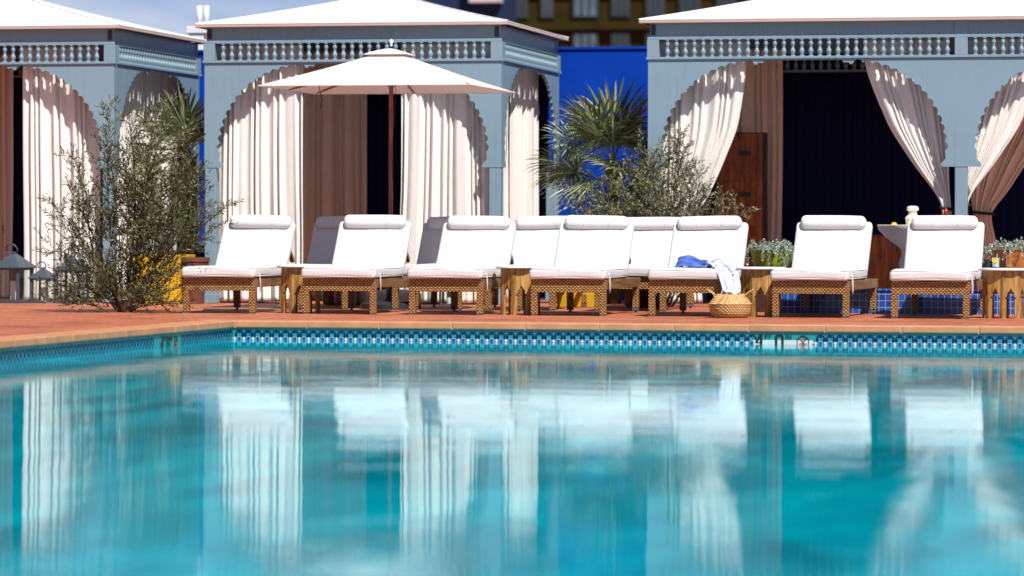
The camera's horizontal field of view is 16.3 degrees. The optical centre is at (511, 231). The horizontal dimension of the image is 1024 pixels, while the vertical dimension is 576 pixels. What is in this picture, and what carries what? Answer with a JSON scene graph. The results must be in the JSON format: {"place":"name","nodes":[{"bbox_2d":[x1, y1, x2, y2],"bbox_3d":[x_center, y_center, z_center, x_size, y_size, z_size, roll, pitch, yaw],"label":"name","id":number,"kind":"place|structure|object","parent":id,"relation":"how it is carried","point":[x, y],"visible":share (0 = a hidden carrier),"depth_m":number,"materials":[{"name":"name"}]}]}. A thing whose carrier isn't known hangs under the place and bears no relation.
{"place":"outdoors","nodes":[
{"label":"outdoors","id":0,"kind":"place"},
{"bbox_2d":[41,0,339,35],"label":"sky","id":1,"kind":"structure","parent":0,"point":[174,16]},
{"bbox_2d":[186,6,208,49],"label":"vent stack","id":2,"kind":"object","parent":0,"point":[192,31],"visible":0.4,"depth_m":44.89,"materials":[{"name":"white metal"}]},
{"bbox_2d":[19,46,711,299],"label":"garden wall","id":3,"kind":"structure","parent":0,"point":[594,68],"depth_m":40.91,"materials":[{"name":"paint"}]},
{"bbox_2d":[422,0,515,22],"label":"slate block","id":4,"kind":"structure","parent":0,"point":[504,9],"depth_m":97.34,"materials":[{"name":"concrete"}]},
{"bbox_2d":[0,340,1023,575],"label":"pool water","id":5,"kind":"structure","parent":0,"point":[318,458],"depth_m":14.49,"materials":[{"name":"teal liquid"}]},
{"bbox_2d":[0,296,1023,336],"bbox_3d":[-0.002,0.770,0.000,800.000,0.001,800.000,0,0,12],"label":"pool deck","id":6,"kind":"structure","parent":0,"point":[24,318],"depth_m":32.48,"materials":[{"name":"tile"}]},
{"bbox_2d":[0,243,36,302],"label":"lantern","id":7,"kind":"object","parent":6,"relation":"on","point":[13,261],"visible":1,"depth_m":37.97,"materials":[{"name":"grey paint"}]},
{"bbox_2d":[28,261,58,302],"bbox_3d":[-4.976,0.536,38.073,0.246,0.444,0.246,0,0,21],"label":"lantern","id":8,"kind":"object","parent":6,"relation":"on","point":[42,272],"visible":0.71,"depth_m":38.01,"materials":[{"name":"metal"}]},
{"bbox_2d":[52,249,89,302],"bbox_3d":[-4.675,0.466,38.109,0.325,0.585,0.325,0,0,16],"label":"lantern","id":9,"kind":"object","parent":6,"relation":"on","point":[63,264],"visible":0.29,"depth_m":38.01,"materials":[{"name":"metal"}]},
{"bbox_2d":[0,0,206,302],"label":"cabana","id":10,"kind":"object","parent":6,"relation":"on","point":[111,71],"visible":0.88,"depth_m":38.73,"materials":[{"name":"blue paint"}]},
{"bbox_2d":[0,53,12,296],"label":"curtain","id":11,"kind":"object","parent":10,"relation":"hanging from","point":[6,155],"visible":0.88,"depth_m":40.38,"materials":[{"name":"beige fabric"}]},
{"bbox_2d":[23,45,100,299],"bbox_3d":[-4.857,-0.637,38.660,0.890,2.750,0.108,0,0,12],"label":"curtain","id":12,"kind":"object","parent":10,"relation":"hanging from","point":[57,113],"visible":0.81,"depth_m":38.68,"materials":[{"name":"beige fabric"}]},
{"bbox_2d":[117,54,176,296],"bbox_3d":[-4.130,-0.635,39.942,0.083,2.750,2.509,0,0,12],"label":"curtain","id":13,"kind":"object","parent":10,"relation":"hanging from","point":[144,90],"visible":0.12,"depth_m":39.91,"materials":[{"name":"beige fabric"}]},
{"bbox_2d":[30,92,244,313],"bbox_3d":[-3.526,-0.172,33.803,2.216,2.320,1.099,0,0,12],"label":"olive shrub","id":14,"kind":"object","parent":6,"relation":"on","point":[131,300],"visible":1,"depth_m":33.77,"materials":[{"name":"green plant"}]},
{"bbox_2d":[133,254,194,303],"bbox_3d":[-3.688,0.502,37.970,0.534,0.519,0.534,0,0,12],"label":"planter","id":15,"kind":"object","parent":6,"relation":"on","point":[175,291],"visible":0.27,"depth_m":37.69,"materials":[{"name":"ceramic"}]},
{"bbox_2d":[138,201,188,252],"bbox_3d":[-3.691,-0.021,37.936,0.575,0.636,0.577,0,0,3],"label":"leafy plant","id":16,"kind":"object","parent":15,"relation":"on","point":[169,230],"visible":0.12,"depth_m":37.90,"materials":[{"name":"green plant"}]},
{"bbox_2d":[130,82,204,256],"bbox_3d":[-3.721,-0.460,39.520,1.462,2.447,1.353,0,0,12],"label":"fan palm","id":17,"kind":"object","parent":6,"relation":"on","point":[192,119],"visible":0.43,"depth_m":39.49,"materials":[{"name":"green palm leaf"},{"name":"palm trunk fibre"}]},
{"bbox_2d":[181,257,209,303],"bbox_3d":[-3.352,0.516,37.780,0.340,0.492,0.340,0,0,12],"label":"clay pot","id":18,"kind":"object","parent":6,"relation":"on","point":[197,294],"visible":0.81,"depth_m":37.67,"materials":[{"name":"ceramic"}]},
{"bbox_2d":[181,215,302,313],"bbox_3d":[-2.546,0.299,34.272,0.734,0.930,1.855,0,0,12],"label":"sun lounger","id":19,"kind":"object","parent":6,"relation":"on","point":[254,251],"visible":0.85,"depth_m":34.49,"materials":[{"name":"fabric"}]},
{"bbox_2d":[276,265,324,312],"bbox_3d":[-1.990,0.539,33.764,0.464,0.452,0.464,0,0,12],"label":"side table","id":20,"kind":"object","parent":6,"relation":"on","point":[291,279],"visible":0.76,"depth_m":33.62,"materials":[{"name":"brown wood"}]},
{"bbox_2d":[279,216,385,308],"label":"sun lounger","id":21,"kind":"object","parent":6,"relation":"on","point":[323,241],"visible":0.27,"depth_m":36.58,"materials":[{"name":"fabric"}]},
{"bbox_2d":[322,291,368,304],"bbox_3d":[-1.714,0.622,37.434,0.494,0.302,0.405,0,0,12],"label":"floor cushion","id":22,"kind":"object","parent":6,"relation":"on","point":[336,297],"visible":0.25,"depth_m":37.25,"materials":[{"name":"fabric"}]},
{"bbox_2d":[301,215,418,314],"bbox_3d":[-1.414,0.301,34.066,0.734,0.932,1.858,0,0,12],"label":"sun lounger","id":23,"kind":"object","parent":6,"relation":"on","point":[371,254],"visible":0.95,"depth_m":34.28,"materials":[{"name":"fabric"}]},
{"bbox_2d":[194,0,568,304],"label":"cabana","id":24,"kind":"object","parent":6,"relation":"on","point":[352,26],"visible":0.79,"depth_m":38.07,"materials":[{"name":"blue paint"}]},
{"bbox_2d":[217,43,303,301],"bbox_3d":[-2.695,-0.631,38.206,0.993,2.750,0.104,0,0,12],"label":"curtain","id":25,"kind":"object","parent":24,"relation":"hanging from","point":[260,146],"visible":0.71,"depth_m":38.19,"materials":[{"name":"beige fabric"}]},
{"bbox_2d":[303,51,367,298],"bbox_3d":[-1.984,-0.630,39.792,0.782,2.750,0.090,0,0,12],"label":"curtain","id":26,"kind":"object","parent":24,"relation":"hanging from","point":[334,154],"visible":0.52,"depth_m":39.78,"materials":[{"name":"beige fabric"}]},
{"bbox_2d":[399,41,490,302],"bbox_3d":[-0.705,-0.627,37.784,1.050,2.750,0.108,0,0,12],"label":"curtain","id":27,"kind":"object","parent":24,"relation":"hanging from","point":[444,149],"visible":0.64,"depth_m":37.79,"materials":[{"name":"beige fabric"}]},
{"bbox_2d":[503,109,508,301],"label":"curtain","id":28,"kind":"object","parent":24,"relation":"hanging from","point":[505,194],"visible":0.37,"depth_m":38.05,"materials":[{"name":"beige fabric"}]},
{"bbox_2d":[509,69,538,222],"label":"curtain","id":29,"kind":"object","parent":24,"relation":"hanging from","point":[524,143],"visible":0.58,"depth_m":39.52,"materials":[{"name":"beige fabric"}]},
{"bbox_2d":[258,39,515,309],"bbox_3d":[-1.214,-0.571,35.512,2.112,2.676,2.112,0,0,12],"label":"umbrella","id":30,"kind":"object","parent":6,"relation":"on","point":[390,71],"visible":0.98,"depth_m":35.19,"materials":[{"name":"ivory cloth"},{"name":"brown wood"}]},
{"bbox_2d":[367,289,420,303],"bbox_3d":[-1.213,0.683,36.930,0.493,0.182,0.424,0,0,12],"label":"floor pad","id":31,"kind":"object","parent":6,"relation":"on","point":[403,295],"visible":0.34,"depth_m":36.74,"materials":[{"name":"grey fabric"}]},
{"bbox_2d":[439,292,450,305],"bbox_3d":[-0.651,0.577,37.258,0.212,0.382,0.212,0,0,11],"label":"lantern","id":32,"kind":"object","parent":6,"relation":"on","point":[448,303],"visible":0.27,"depth_m":37.23,"materials":[{"name":"metal"}]},
{"bbox_2d":[392,216,497,309],"bbox_3d":[-0.649,0.305,35.982,0.734,0.928,1.848,0,0,12],"label":"sun lounger","id":33,"kind":"object","parent":6,"relation":"on","point":[430,241],"visible":0.3,"depth_m":36.34,"materials":[{"name":"fabric"}]},
{"bbox_2d":[407,215,521,314],"bbox_3d":[-0.416,0.307,33.876,0.735,0.925,1.856,0,0,12],"label":"sun lounger","id":34,"kind":"object","parent":6,"relation":"on","point":[473,251],"visible":0.89,"depth_m":34.10,"materials":[{"name":"fabric"}]},
{"bbox_2d":[0,320,1023,348],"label":"pool coping","id":35,"kind":"object","parent":6,"relation":"on","point":[74,336],"visible":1,"depth_m":29.63,"materials":[{"name":"stone"}]},
{"bbox_2d":[3,321,980,348],"bbox_3d":[2.725,0.804,17.160,16.092,0.057,24.707,0,0,12],"label":"coping grout","id":36,"kind":"object","parent":35,"relation":"attached to","point":[525,329],"visible":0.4,"depth_m":29.70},
{"bbox_2d":[495,266,544,314],"bbox_3d":[0.077,0.544,33.308,0.464,0.452,0.464,0,0,9],"label":"side table","id":37,"kind":"object","parent":6,"relation":"on","point":[514,279],"visible":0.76,"depth_m":33.13,"materials":[{"name":"brown wood"}]},
{"bbox_2d":[485,216,586,310],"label":"sun lounger","id":38,"kind":"object","parent":6,"relation":"on","point":[535,240],"visible":0.34,"depth_m":36.12,"materials":[{"name":"fabric"}]},
{"bbox_2d":[556,292,593,306],"bbox_3d":[0.688,0.696,36.730,0.410,0.152,0.410,0,0,12],"label":"planter","id":39,"kind":"object","parent":6,"relation":"on","point":[561,298],"visible":0.52,"depth_m":36.53,"materials":[{"name":"ceramic"}]},
{"bbox_2d":[529,215,639,315],"bbox_3d":[0.706,0.307,33.592,0.736,0.930,1.846,0,0,12],"label":"sun lounger","id":40,"kind":"object","parent":6,"relation":"on","point":[593,253],"visible":1,"depth_m":33.81,"materials":[{"name":"fabric"}]},
{"bbox_2d":[522,77,647,303],"bbox_3d":[1.010,-0.445,38.092,1.888,2.439,1.324,0,0,12],"label":"fan palm","id":41,"kind":"object","parent":6,"relation":"on","point":[617,133],"visible":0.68,"depth_m":38.11,"materials":[{"name":"green plant"}]},
{"bbox_2d":[594,217,693,311],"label":"sun lounger","id":42,"kind":"object","parent":6,"relation":"on","point":[651,243],"visible":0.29,"depth_m":35.87,"materials":[{"name":"fabric"}]},
{"bbox_2d":[564,123,760,307],"bbox_3d":[1.509,-0.172,36.433,2.041,1.904,0.811,0,0,12],"label":"shrub","id":43,"kind":"object","parent":6,"relation":"on","point":[650,207],"visible":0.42,"depth_m":36.43,"materials":[{"name":"green plant"}]},
{"bbox_2d":[648,216,749,316],"bbox_3d":[1.781,0.311,33.439,0.734,0.927,1.848,0,0,12],"label":"sun lounger","id":44,"kind":"object","parent":6,"relation":"on","point":[709,237],"visible":0.85,"depth_m":33.70,"materials":[{"name":"fabric"}]},
{"bbox_2d":[674,255,740,293],"bbox_3d":[1.787,0.413,32.856,0.356,0.396,0.878,0,0,-36],"label":"towel","id":45,"kind":"object","parent":44,"relation":"on","point":[730,280],"visible":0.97,"depth_m":32.60,"materials":[{"name":"fabric"}]},
{"bbox_2d":[706,289,753,317],"bbox_3d":[1.967,0.644,32.297,0.391,0.261,0.391,0,0,43],"label":"basket","id":46,"kind":"object","parent":6,"relation":"on","point":[729,305],"visible":1,"depth_m":32.15,"materials":[{"name":"beige wicker"}]},
{"bbox_2d":[721,289,739,293],"bbox_3d":[1.967,0.550,32.298,0.175,0.059,0.174,0,0,12],"label":"cloth","id":47,"kind":"object","parent":46,"relation":"in","point":[731,291],"visible":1,"depth_m":32.25,"materials":[{"name":"white fabric"}]},
{"bbox_2d":[715,132,767,294],"bbox_3d":[2.461,-0.145,38.566,0.572,1.843,0.084,0,0,12],"label":"shutter door","id":48,"kind":"structure","parent":6,"relation":"on","point":[743,173],"depth_m":38.52,"materials":[{"name":"red wood"}]},
{"bbox_2d":[719,133,744,293],"bbox_3d":[2.366,-0.156,38.571,0.286,1.803,0.054,0,0,12],"label":"door leaf","id":49,"kind":"structure","parent":48,"relation":"in","point":[732,172],"depth_m":38.56,"materials":[{"name":"red wood"}]},
{"bbox_2d":[745,133,762,266],"bbox_3d":[2.599,-0.155,38.522,0.183,1.803,0.054,0,0,12],"label":"door leaf","id":50,"kind":"structure","parent":48,"relation":"in","point":[753,141],"depth_m":38.52,"materials":[{"name":"red wood"}]},
{"bbox_2d":[736,267,785,316],"bbox_3d":[2.280,0.549,32.824,0.464,0.452,0.464,0,0,18],"label":"side table","id":51,"kind":"object","parent":6,"relation":"on","point":[756,279],"visible":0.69,"depth_m":32.65,"materials":[{"name":"brown wood"}]},
{"bbox_2d":[753,266,790,311],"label":"plinth","id":52,"kind":"structure","parent":6,"relation":"on","point":[760,296],"depth_m":34.55,"materials":[{"name":"brown wood"}]},
{"bbox_2d":[750,250,792,265],"bbox_3d":[2.517,0.257,34.675,0.434,0.155,0.434,0,0,12],"label":"planter","id":53,"kind":"object","parent":52,"relation":"on","point":[776,260],"visible":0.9,"depth_m":34.51,"materials":[{"name":"ceramic"}]},
{"bbox_2d":[744,238,793,266],"bbox_3d":[2.511,0.203,34.672,0.620,0.298,0.619,0,0,12],"label":"trailing plant","id":54,"kind":"object","parent":53,"relation":"in","point":[788,246],"visible":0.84,"depth_m":34.52,"materials":[{"name":"plant"}]},
{"bbox_2d":[770,215,877,317],"bbox_3d":[2.906,0.311,33.106,0.738,0.932,1.851,0,0,14],"label":"sun lounger","id":55,"kind":"object","parent":6,"relation":"on","point":[831,254],"visible":1,"depth_m":33.33,"materials":[{"name":"fabric"}]},
{"bbox_2d":[638,0,1023,300],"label":"cabana","id":56,"kind":"object","parent":6,"relation":"on","point":[844,153],"visible":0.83,"depth_m":37.13,"materials":[{"name":"blue paint"}]},
{"bbox_2d":[660,39,745,302],"bbox_3d":[1.977,-0.628,37.219,0.916,2.735,0.171,0,0,12],"label":"curtain","id":57,"kind":"object","parent":56,"relation":"hanging from","point":[708,108],"visible":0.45,"depth_m":37.20,"materials":[{"name":"beige fabric"}]},
{"bbox_2d":[736,48,782,244],"bbox_3d":[2.639,-0.619,39.022,0.616,2.750,0.087,0,0,12],"label":"curtain","id":58,"kind":"object","parent":56,"relation":"hanging from","point":[762,106],"visible":0.3,"depth_m":38.98,"materials":[{"name":"beige fabric"}]},
{"bbox_2d":[865,37,954,214],"bbox_3d":[4.071,-0.632,36.757,0.940,2.717,0.212,0,0,12],"label":"curtain","id":59,"kind":"object","parent":56,"relation":"hanging from","point":[913,118],"visible":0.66,"depth_m":36.76,"materials":[{"name":"beige fabric"}]},
{"bbox_2d":[953,37,1023,208],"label":"curtain","id":60,"kind":"object","parent":56,"relation":"hanging from","point":[1001,120],"visible":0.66,"depth_m":36.59,"materials":[{"name":"beige fabric"}]},
{"bbox_2d":[970,118,1023,258],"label":"curtain","id":61,"kind":"object","parent":56,"relation":"hanging from","point":[993,187],"visible":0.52,"depth_m":37.88,"materials":[{"name":"beige fabric"}]},
{"bbox_2d":[781,289,1022,314],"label":"fountain basin","id":62,"kind":"object","parent":6,"relation":"on","point":[860,303],"visible":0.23,"depth_m":33.97,"materials":[{"name":"blue tile"}]},
{"bbox_2d":[877,206,918,268],"bbox_3d":[3.860,0.200,34.535,0.685,0.897,0.685,0,0,12],"label":"stone fountain","id":63,"kind":"object","parent":62,"relation":"on","point":[896,235],"visible":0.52,"depth_m":34.41,"materials":[{"name":"white stone"}]},
{"bbox_3d":[4.826,0.563,34.188,0.422,0.438,0.422,0,0,12],"label":"plinth","id":64,"kind":"object","parent":62,"relation":"in","visible":0},
{"bbox_2d":[991,249,1023,267],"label":"planter","id":65,"kind":"object","parent":64,"relation":"on","point":[1018,261],"visible":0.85,"depth_m":33.99,"materials":[{"name":"orange ceramic"}]},
{"bbox_2d":[982,237,1023,267],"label":"trailing plant","id":66,"kind":"object","parent":65,"relation":"in","point":[998,245],"visible":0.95,"depth_m":34.11,"materials":[{"name":"plant"}]},
{"bbox_2d":[889,215,986,318],"bbox_3d":[3.931,0.313,32.840,0.738,0.932,1.847,0,0,13],"label":"sun lounger","id":67,"kind":"object","parent":6,"relation":"on","point":[943,254],"visible":0.95,"depth_m":33.06,"materials":[{"name":"fabric"}]},
{"bbox_2d":[978,268,1023,318],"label":"side table","id":68,"kind":"object","parent":6,"relation":"on","point":[1003,282],"visible":1,"depth_m":32.19,"materials":[{"name":"brown wood"}]},
{"bbox_2d":[992,257,998,266],"bbox_3d":[4.355,0.264,32.263,0.072,0.128,0.074,0,0,12],"label":"drink glass","id":69,"kind":"object","parent":68,"relation":"on","point":[995,261],"visible":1,"depth_m":32.24,"materials":[{"name":"glass"}]},
{"bbox_2d":[1006,250,1012,266],"bbox_3d":[4.473,0.246,32.239,0.062,0.165,0.062,0,0,12],"label":"drink glass","id":70,"kind":"object","parent":68,"relation":"on","point":[1009,259],"visible":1,"depth_m":32.22,"materials":[{"name":"orange glass"}]},
{"bbox_2d":[516,0,749,46],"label":"tower block","id":71,"kind":"structure","parent":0,"point":[593,23],"depth_m":121.87,"materials":[{"name":"yellow glass"}]},
{"bbox_2d":[516,0,528,18],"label":"window","id":72,"kind":"structure","parent":71,"relation":"in","point":[522,6],"depth_m":122.37,"materials":[{"name":"grey glass"}]},
{"bbox_2d":[540,0,553,18],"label":"window","id":73,"kind":"structure","parent":71,"relation":"in","point":[546,6],"depth_m":122.20,"materials":[{"name":"grey glass"}]},
{"bbox_2d":[572,32,598,46],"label":"window","id":74,"kind":"structure","parent":71,"relation":"in","point":[578,39],"depth_m":121.90,"materials":[{"name":"grey glass"}]},
{"bbox_2d":[572,0,598,17],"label":"window","id":75,"kind":"structure","parent":71,"relation":"in","point":[580,8],"depth_m":121.90,"materials":[{"name":"grey glass"}]},
{"bbox_2d":[611,32,629,45],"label":"window","id":76,"kind":"structure","parent":71,"relation":"in","point":[617,38],"depth_m":121.66,"materials":[{"name":"grey glass"}]},
{"bbox_2d":[611,0,629,17],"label":"window","id":77,"kind":"structure","parent":71,"relation":"in","point":[619,8],"depth_m":121.66,"materials":[{"name":"grey glass"}]},
{"bbox_2d":[645,32,649,45],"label":"window","id":78,"kind":"structure","parent":71,"relation":"in","point":[647,34],"depth_m":121.48,"materials":[{"name":"grey glass"}]},
{"bbox_2d":[646,0,665,16],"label":"window","id":79,"kind":"structure","parent":71,"relation":"in","point":[653,7],"depth_m":121.42,"materials":[{"name":"grey glass"}]},
{"bbox_2d":[679,0,700,12],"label":"window","id":80,"kind":"structure","parent":71,"relation":"in","point":[684,5],"depth_m":121.16,"materials":[{"name":"grey glass"}]},
{"bbox_2d":[716,0,735,6],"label":"window","id":81,"kind":"structure","parent":71,"relation":"in","point":[718,2],"depth_m":120.92,"materials":[{"name":"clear glass"}]},
{"bbox_2d":[865,234,901,288],"bbox_3d":[4.124,0.404,38.217,0.852,0.752,0.962,0,0,12],"label":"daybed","id":82,"kind":"object","parent":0,"point":[885,256],"visible":0.15,"depth_m":37.78,"materials":[{"name":"red wood"}]},
{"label":"pool floor","id":83,"kind":"structure","parent":0,"visible":0},
{"bbox_2d":[0,328,1023,362],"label":"pool wall","id":84,"kind":"structure","parent":83,"relation":"on","point":[180,338],"depth_m":29.66,"materials":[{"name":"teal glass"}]},
{"bbox_2d":[161,336,177,346],"bbox_3d":[-2.748,0.894,28.747,0.004,0.116,0.453,0,0,12],"label":"depth marker","id":85,"kind":"object","parent":84,"relation":"attached to","point":[170,337],"visible":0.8,"depth_m":28.75,"materials":[{"name":"teal tile"}]},
{"bbox_2d":[0,330,1023,362],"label":"waterline mosaic","id":86,"kind":"object","parent":84,"relation":"attached to","point":[640,338],"visible":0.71,"depth_m":29.77},
{"bbox_2d":[753,334,813,344],"bbox_3d":[2.234,0.906,29.582,0.518,0.116,0.008,0,0,12],"label":"depth marker","id":87,"kind":"object","parent":84,"relation":"attached to","point":[794,342],"visible":0.79,"depth_m":29.58,"materials":[{"name":"white tile"}]}
]}

